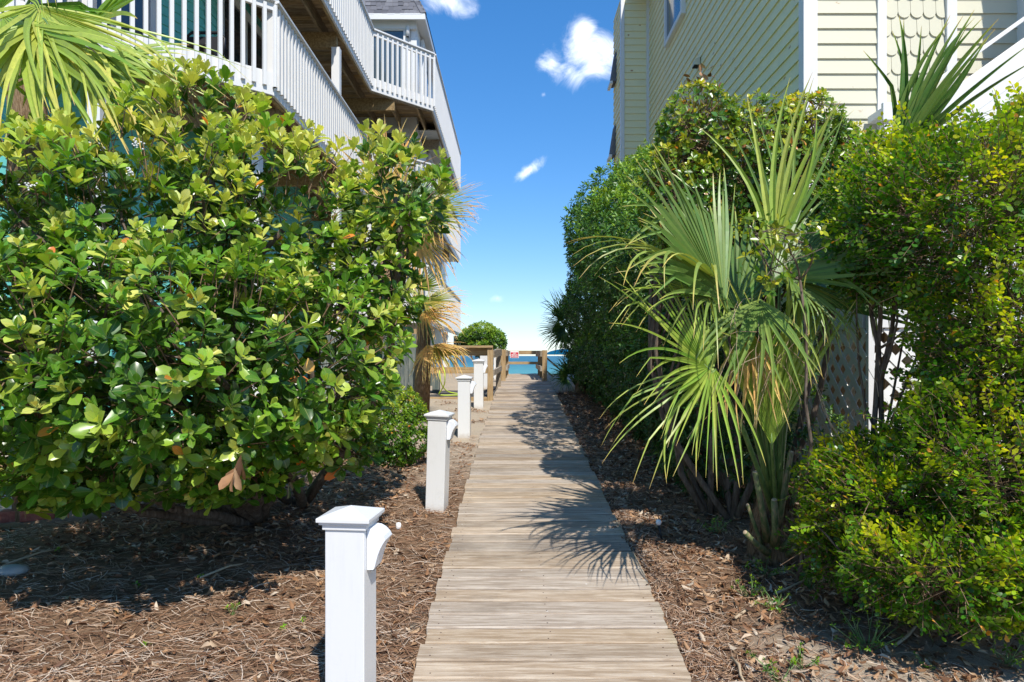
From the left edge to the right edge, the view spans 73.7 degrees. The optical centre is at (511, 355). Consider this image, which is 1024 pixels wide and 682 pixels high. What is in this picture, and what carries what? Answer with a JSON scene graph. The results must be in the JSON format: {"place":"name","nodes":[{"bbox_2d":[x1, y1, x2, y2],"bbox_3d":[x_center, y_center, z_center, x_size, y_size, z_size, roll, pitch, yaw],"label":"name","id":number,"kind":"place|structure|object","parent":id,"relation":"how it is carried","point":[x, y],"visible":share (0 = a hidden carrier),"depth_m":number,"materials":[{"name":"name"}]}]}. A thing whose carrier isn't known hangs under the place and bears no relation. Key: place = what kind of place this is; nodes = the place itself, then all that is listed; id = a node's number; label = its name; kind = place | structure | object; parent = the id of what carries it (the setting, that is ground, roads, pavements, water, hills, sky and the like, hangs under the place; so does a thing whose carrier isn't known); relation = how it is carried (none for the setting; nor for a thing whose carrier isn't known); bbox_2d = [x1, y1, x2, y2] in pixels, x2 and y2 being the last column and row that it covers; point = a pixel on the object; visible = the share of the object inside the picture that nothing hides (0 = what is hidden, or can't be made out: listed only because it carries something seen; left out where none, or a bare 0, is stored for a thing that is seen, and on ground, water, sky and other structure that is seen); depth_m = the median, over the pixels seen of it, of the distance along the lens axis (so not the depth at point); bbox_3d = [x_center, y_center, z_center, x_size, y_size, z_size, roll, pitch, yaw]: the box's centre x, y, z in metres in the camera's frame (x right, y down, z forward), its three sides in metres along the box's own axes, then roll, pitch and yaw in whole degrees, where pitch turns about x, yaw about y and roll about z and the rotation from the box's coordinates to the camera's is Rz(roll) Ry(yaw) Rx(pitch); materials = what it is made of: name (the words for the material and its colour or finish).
{"place":"outdoors","nodes":[
{"label":"outdoors","id":0,"kind":"place"},
{"bbox_2d":[448,356,567,373],"bbox_3d":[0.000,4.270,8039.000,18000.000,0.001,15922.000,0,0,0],"label":"sea","id":1,"kind":"structure","parent":0,"point":[522,368],"depth_m":333.16,"materials":[{"name":"liquid"}]},
{"bbox_2d":[0,373,1023,681],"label":"ground","id":2,"kind":"structure","parent":0,"point":[184,619],"depth_m":3.79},
{"bbox_2d":[0,509,14,522],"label":"brick","id":3,"kind":"object","parent":2,"relation":"on","point":[7,515],"visible":0.44,"depth_m":5.04,"materials":[{"name":"red brick"}]},
{"bbox_2d":[20,511,54,521],"bbox_3d":[-3.534,1.181,5.100,0.220,0.090,0.100,0,0,-21],"label":"brick","id":4,"kind":"object","parent":2,"relation":"on","point":[31,517],"visible":0.43,"depth_m":5.04,"materials":[{"name":"red brick"}]},
{"bbox_2d":[0,0,248,521],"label":"fan palm","id":5,"kind":"object","parent":2,"relation":"on","point":[43,47],"visible":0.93,"depth_m":4.07,"materials":[{"name":"green plant"}]},
{"bbox_2d":[0,54,456,527],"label":"hawthorn bush","id":6,"kind":"object","parent":2,"relation":"on","point":[93,455],"visible":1,"depth_m":3.55,"materials":[{"name":"green plant"}]},
{"bbox_2d":[0,0,460,418],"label":"beach house","id":7,"kind":"structure","parent":2,"relation":"on","point":[336,67],"depth_m":12.67,"materials":[{"name":"teal"}]},
{"bbox_2d":[20,0,155,36],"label":"window","id":8,"kind":"structure","parent":7,"relation":"in","point":[138,3],"depth_m":9.31,"materials":[{"name":"white paint"}]},
{"bbox_2d":[180,31,225,56],"bbox_3d":[-4.300,-4.142,9.300,0.601,0.821,0.601,0,0,0],"label":"patio chair","id":9,"kind":"object","parent":7,"relation":"on","point":[214,42],"visible":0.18,"depth_m":9.55,"materials":[{"name":"black plastic"}]},
{"bbox_2d":[217,0,266,161],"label":"door","id":10,"kind":"structure","parent":7,"relation":"in","point":[225,2],"depth_m":11.60,"materials":[{"name":"white paint"}]},
{"bbox_2d":[368,128,408,180],"bbox_3d":[-3.450,-5.040,17.870,1.500,1.820,0.080,0,0,0],"label":"window","id":11,"kind":"structure","parent":7,"relation":"in","point":[389,133],"depth_m":17.83,"materials":[{"name":"black glass"}]},
{"bbox_2d":[374,29,407,88],"bbox_3d":[-3.350,-7.560,17.870,1.220,2.120,0.080,0,0,0],"label":"window","id":12,"kind":"structure","parent":7,"relation":"in","point":[399,33],"depth_m":17.87,"materials":[{"name":"white paint"}]},
{"bbox_2d":[421,39,427,96],"bbox_3d":[-2.450,-7.560,19.400,0.080,2.120,1.600,0,0,0],"label":"window","id":13,"kind":"structure","parent":7,"relation":"in","point":[422,40],"depth_m":18.60,"materials":[{"name":"white paint"}]},
{"bbox_2d":[427,153,433,200],"bbox_3d":[-2.450,-4.990,21.000,0.080,1.920,2.000,0,0,0],"label":"window","id":14,"kind":"structure","parent":7,"relation":"in","point":[429,156],"depth_m":20.09,"materials":[{"name":"white paint"}]},
{"bbox_2d":[427,251,436,272],"bbox_3d":[-2.450,-2.340,21.000,0.080,1.920,2.000,0,0,0],"label":"window","id":15,"kind":"structure","parent":7,"relation":"in","point":[434,251],"depth_m":21.51,"materials":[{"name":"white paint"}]},
{"bbox_2d":[0,435,477,681],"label":"pine straw","id":16,"kind":"object","parent":2,"relation":"on","point":[281,646],"visible":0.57,"depth_m":3.58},
{"bbox_2d":[0,564,30,576],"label":"stone","id":17,"kind":"object","parent":16,"relation":"on","point":[10,570],"visible":0.98,"depth_m":3.98,"materials":[{"name":"stone"}]},
{"bbox_2d":[2,549,54,565],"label":"dry stalk","id":18,"kind":"object","parent":16,"relation":"on","point":[19,559],"visible":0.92,"depth_m":4.22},
{"bbox_2d":[200,564,242,577],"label":"dry stalk","id":19,"kind":"object","parent":16,"relation":"on","point":[213,572],"visible":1,"depth_m":4.01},
{"bbox_2d":[224,602,240,614],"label":"seedling","id":20,"kind":"object","parent":16,"relation":"on","point":[233,606],"visible":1,"depth_m":3.51,"materials":[{"name":"green plant"}]},
{"bbox_2d":[0,440,472,681],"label":"fallen leaves","id":21,"kind":"object","parent":16,"relation":"on","point":[155,604],"visible":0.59,"depth_m":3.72,"materials":[{"name":"brown plant"}]},
{"bbox_2d":[316,505,391,681],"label":"light post","id":22,"kind":"object","parent":2,"relation":"on","point":[357,538],"visible":1,"depth_m":2.53,"materials":[{"name":"plastic"}]},
{"bbox_2d":[321,329,416,395],"bbox_3d":[-2.550,0.183,12.215,1.700,1.326,0.130,0,0,0],"label":"board fence","id":23,"kind":"object","parent":2,"relation":"on","point":[404,372],"visible":0.14,"depth_m":12.15,"materials":[{"name":"grey wood"}]},
{"bbox_2d":[342,381,428,469],"bbox_3d":[-1.315,0.716,7.035,1.144,0.915,0.801,0,0,43],"label":"round shrub","id":24,"kind":"object","parent":2,"relation":"on","point":[407,448],"visible":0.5,"depth_m":6.73,"materials":[{"name":"green plant"}]},
{"bbox_2d":[396,522,400,528],"bbox_3d":[-0.815,1.219,4.900,0.040,0.046,0.038,0,0,0],"label":"pipe cap","id":25,"kind":"object","parent":2,"relation":"on","point":[398,524],"visible":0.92,"depth_m":4.89,"materials":[{"name":"white plastic"}]},
{"bbox_2d":[322,116,490,423],"bbox_3d":[-1.141,-1.018,8.645,2.638,4.201,1.767,0,0,37],"label":"fan palm","id":26,"kind":"object","parent":2,"relation":"on","point":[423,253],"visible":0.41,"depth_m":7.96,"materials":[{"name":"green plant"}]},
{"bbox_2d":[387,399,485,465],"bbox_3d":[-1.085,0.938,9.058,1.490,0.412,5.180,0,0,0],"label":"pine straw","id":27,"kind":"object","parent":2,"relation":"on","point":[455,420],"visible":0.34,"depth_m":10.01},
{"bbox_2d":[403,265,471,417],"bbox_3d":[-1.129,-0.160,9.316,0.943,2.328,1.300,0,0,-41],"label":"fan palm","id":28,"kind":"object","parent":2,"relation":"on","point":[426,353],"visible":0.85,"depth_m":9.17,"materials":[{"name":"beige plant"}]},
{"bbox_2d":[424,410,457,511],"bbox_3d":[-0.558,0.852,5.446,0.246,0.842,0.202,0,0,9],"label":"light post","id":29,"kind":"object","parent":2,"relation":"on","point":[442,425],"visible":0.93,"depth_m":5.39,"materials":[{"name":"plastic"}]},
{"bbox_2d":[402,400,488,462],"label":"fallen leaves","id":30,"kind":"object","parent":2,"relation":"on","point":[460,442],"visible":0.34,"depth_m":9.63,"materials":[{"name":"brown plant"}]},
{"bbox_2d":[407,346,501,400],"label":"wooden railing","id":31,"kind":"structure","parent":2,"relation":"on","point":[489,352],"depth_m":11.86,"materials":[{"name":"brown wood"}]},
{"bbox_2d":[438,367,457,395],"bbox_3d":[-1.114,0.438,11.959,0.254,0.526,0.541,0,0,41],"label":"garden hose","id":32,"kind":"object","parent":31,"relation":"on","point":[443,386],"visible":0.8,"depth_m":11.89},
{"bbox_2d":[455,375,475,437],"bbox_3d":[-0.568,0.635,8.470,0.252,0.799,0.209,0,0,0],"label":"light post","id":33,"kind":"object","parent":2,"relation":"on","point":[466,385],"visible":0.95,"depth_m":8.39,"materials":[{"name":"plastic"}]},
{"bbox_2d":[472,359,487,408],"bbox_3d":[-0.512,0.459,10.970,0.247,0.829,0.202,0,0,0],"label":"light post","id":34,"kind":"object","parent":2,"relation":"on","point":[480,366],"visible":0.91,"depth_m":10.89,"materials":[{"name":"plastic"}]},
{"bbox_2d":[455,320,507,367],"bbox_3d":[-1.160,0.345,24.057,2.012,3.227,1.328,0,0,17],"label":"shore tree","id":35,"kind":"object","parent":2,"relation":"on","point":[487,334],"visible":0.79,"depth_m":23.77,"materials":[{"name":"green plant"}]},
{"bbox_2d":[480,356,486,388],"bbox_3d":[-0.537,0.282,13.600,0.247,0.784,0.202,0,0,0],"label":"light post","id":36,"kind":"object","parent":2,"relation":"on","point":[485,374],"depth_m":13.53,"materials":[{"name":"plastic"}]},
{"bbox_2d":[494,349,495,379],"bbox_3d":[-0.347,0.220,16.600,0.247,0.764,0.202,0,0,0],"label":"light post","id":37,"kind":"object","parent":2,"relation":"on","point":[495,366],"visible":0.03,"depth_m":16.52,"materials":[{"name":"plastic"}]},
{"bbox_2d":[413,375,690,681],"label":"boardwalk","id":38,"kind":"structure","parent":2,"relation":"on","point":[541,579],"depth_m":3.98,"materials":[{"name":"brown wood"}]},
{"bbox_2d":[501,349,509,380],"bbox_3d":[-0.154,0.221,16.600,0.148,0.711,3.806,0,0,0],"label":"wooden post","id":39,"kind":"object","parent":38,"relation":"on","point":[505,364],"visible":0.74,"depth_m":14.70,"materials":[{"name":"brown wood"}]},
{"bbox_2d":[509,351,537,363],"bbox_3d":[0.320,0.342,18.930,1.060,0.964,0.140,0,0,0],"label":"wooden railing","id":40,"kind":"object","parent":38,"relation":"on","point":[527,352],"visible":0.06,"depth_m":18.86,"materials":[{"name":"brown wood"}]},
{"bbox_2d":[510,351,518,357],"bbox_3d":[0.069,-0.035,18.847,0.235,0.190,0.016,0,0,0],"label":"warning sign","id":41,"kind":"object","parent":40,"relation":"attached to","point":[514,354],"visible":1,"depth_m":18.84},
{"bbox_2d":[536,350,546,380],"bbox_3d":[0.706,0.228,16.600,0.163,0.696,3.806,0,0,0],"label":"wooden post","id":42,"kind":"object","parent":38,"relation":"on","point":[541,366],"visible":0.9,"depth_m":14.70,"materials":[{"name":"brown wood"}]},
{"bbox_2d":[547,358,558,376],"bbox_3d":[1.740,1.095,18.230,1.744,2.178,0.180,0,0,0],"label":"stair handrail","id":43,"kind":"object","parent":2,"relation":"on","point":[548,359],"depth_m":18.14,"materials":[{"name":"brown wood"}]},
{"bbox_2d":[547,349,567,360],"bbox_3d":[1.550,0.232,20.300,1.240,0.870,1.240,0,0,0],"label":"beach umbrella","id":44,"kind":"object","parent":2,"relation":"on","point":[552,352],"visible":0.29,"depth_m":19.95,"materials":[{"name":"teal fabric"}]},
{"bbox_2d":[537,288,585,390],"bbox_3d":[1.042,-0.291,12.826,1.319,2.141,0.620,0,0,-38],"label":"palmetto","id":45,"kind":"object","parent":2,"relation":"on","point":[558,332],"visible":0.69,"depth_m":12.69,"materials":[{"name":"green plant"}]},
{"bbox_2d":[548,353,583,393],"bbox_3d":[1.061,0.312,12.554,0.972,0.882,0.548,0,0,-40],"label":"palmetto","id":46,"kind":"object","parent":2,"relation":"on","point":[563,373],"visible":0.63,"depth_m":12.50,"materials":[{"name":"green plant"}]},
{"bbox_2d":[562,406,756,681],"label":"pine straw","id":47,"kind":"object","parent":2,"relation":"on","point":[634,534],"visible":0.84,"depth_m":3.90,"materials":[{"name":"brown plant"}]},
{"bbox_2d":[656,519,662,541],"bbox_3d":[1.022,1.219,4.720,0.059,0.177,0.042,0,0,0],"label":"path light","id":48,"kind":"object","parent":2,"relation":"on","point":[658,522],"visible":0.93,"depth_m":4.71,"materials":[{"name":"black plastic"}]},
{"bbox_2d":[551,133,848,503],"bbox_3d":[1.545,-0.828,9.764,2.043,4.162,9.945,0,0,0],"label":"pittosporum hedge","id":49,"kind":"object","parent":2,"relation":"on","point":[606,376],"visible":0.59,"depth_m":6.89,"materials":[{"name":"green plant"}]},
{"bbox_2d":[696,516,730,534],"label":"plant","id":50,"kind":"object","parent":2,"relation":"on","point":[715,527],"visible":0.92,"depth_m":4.81,"materials":[{"name":"green plant"}]},
{"bbox_2d":[730,656,744,681],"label":"dry stalk","id":51,"kind":"object","parent":2,"relation":"on","point":[738,664],"visible":1,"depth_m":3.00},
{"bbox_2d":[730,574,763,600],"bbox_3d":[1.310,1.280,3.747,0.194,0.140,0.226,0,0,0],"label":"plant","id":52,"kind":"object","parent":2,"relation":"on","point":[755,585],"visible":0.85,"depth_m":3.74,"materials":[{"name":"green plant"}]},
{"bbox_2d":[566,72,933,566],"bbox_3d":[1.630,-0.135,4.008,2.875,2.892,1.546,0,0,-41],"label":"fan palm","id":53,"kind":"object","parent":2,"relation":"on","point":[769,376],"visible":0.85,"depth_m":3.81,"materials":[{"name":"green plant"}]},
{"bbox_2d":[734,597,767,619],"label":"dry stalk","id":54,"kind":"object","parent":2,"relation":"on","point":[743,611],"visible":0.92,"depth_m":3.50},
{"bbox_2d":[634,63,877,519],"bbox_3d":[1.742,-0.385,4.984,1.733,3.348,1.050,0,0,0],"label":"viburnum bush","id":55,"kind":"object","parent":2,"relation":"on","point":[702,166],"visible":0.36,"depth_m":4.77,"materials":[{"name":"green plant"}]},
{"bbox_2d":[745,555,786,576],"bbox_3d":[1.518,1.271,4.059,0.226,0.127,0.198,0,0,39],"label":"plant","id":56,"kind":"object","parent":2,"relation":"on","point":[772,572],"visible":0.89,"depth_m":4.07,"materials":[{"name":"green plant"}]},
{"bbox_2d":[745,650,801,681],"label":"plant","id":57,"kind":"object","parent":2,"relation":"on","point":[767,670],"visible":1,"depth_m":2.94,"materials":[{"name":"green plant"}]},
{"bbox_2d":[754,586,796,612],"bbox_3d":[1.359,1.274,3.575,0.182,0.135,0.214,0,0,-24],"label":"plant","id":58,"kind":"object","parent":2,"relation":"on","point":[772,608],"visible":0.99,"depth_m":3.56,"materials":[{"name":"green plant"}]},
{"bbox_2d":[731,208,845,585],"bbox_3d":[1.494,0.315,3.566,0.714,2.136,0.441,0,0,-41],"label":"leafy sapling","id":59,"kind":"object","parent":2,"relation":"on","point":[791,236],"visible":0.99,"depth_m":3.47,"materials":[{"name":"green plant"}]},
{"bbox_2d":[556,390,1023,681],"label":"pine straw","id":60,"kind":"object","parent":2,"relation":"on","point":[757,615],"visible":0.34,"depth_m":3.55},
{"bbox_2d":[557,391,1023,681],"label":"fallen leaves","id":61,"kind":"object","parent":2,"relation":"on","point":[903,632],"visible":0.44,"depth_m":3.72,"materials":[{"name":"brown plant"}]},
{"bbox_2d":[773,579,812,595],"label":"dry stalk","id":62,"kind":"object","parent":2,"relation":"on","point":[786,588],"visible":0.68,"depth_m":3.81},
{"bbox_2d":[790,642,819,669],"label":"plant","id":63,"kind":"object","parent":2,"relation":"on","point":[802,649],"visible":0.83,"depth_m":3.01,"materials":[{"name":"green plant"}]},
{"bbox_2d":[785,561,831,589],"bbox_3d":[1.708,1.256,3.905,0.253,0.160,0.282,0,0,-25],"label":"plant","id":64,"kind":"object","parent":2,"relation":"on","point":[809,586],"visible":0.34,"depth_m":3.87,"materials":[{"name":"green plant"}]},
{"bbox_2d":[607,0,1023,457],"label":"yellow house","id":65,"kind":"structure","parent":2,"relation":"on","point":[743,48],"depth_m":7.52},
{"bbox_2d":[664,0,685,47],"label":"window","id":66,"kind":"structure","parent":65,"relation":"in","point":[674,10],"depth_m":12.53,"materials":[{"name":"white paint"}]},
{"bbox_2d":[830,607,904,650],"bbox_3d":[1.662,1.289,3.175,0.435,0.185,0.294,0,0,-23],"label":"plant","id":67,"kind":"object","parent":2,"relation":"on","point":[859,641],"visible":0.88,"depth_m":3.17,"materials":[{"name":"green plant"}]},
{"bbox_2d":[773,81,1023,647],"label":"privet bush","id":68,"kind":"object","parent":2,"relation":"on","point":[946,440],"visible":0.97,"depth_m":3.11,"materials":[{"name":"green plant"}]},
{"bbox_2d":[893,626,916,647],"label":"dry stalk","id":69,"kind":"object","parent":2,"relation":"on","point":[909,633],"visible":0.68,"depth_m":3.25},
{"bbox_2d":[791,11,1023,500],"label":"fan palm","id":70,"kind":"object","parent":2,"relation":"on","point":[925,100],"visible":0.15,"depth_m":4.55,"materials":[{"name":"green plant"}]},
{"bbox_2d":[796,17,1023,495],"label":"white porch","id":71,"kind":"object","parent":2,"relation":"on","point":[838,391],"visible":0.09,"depth_m":6.16,"materials":[{"name":"paint"}]},
{"bbox_2d":[912,651,934,669],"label":"plant","id":72,"kind":"object","parent":2,"relation":"on","point":[927,667],"visible":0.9,"depth_m":2.98,"materials":[{"name":"green plant"}]},
{"bbox_2d":[990,634,1023,667],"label":"plant","id":73,"kind":"object","parent":2,"relation":"on","point":[1010,658],"visible":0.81,"depth_m":2.97,"materials":[{"name":"green plant"}]},
{"bbox_2d":[420,0,619,355],"label":"sky","id":74,"kind":"structure","parent":0,"point":[526,82],"materials":[{"name":"blue"}]}
]}

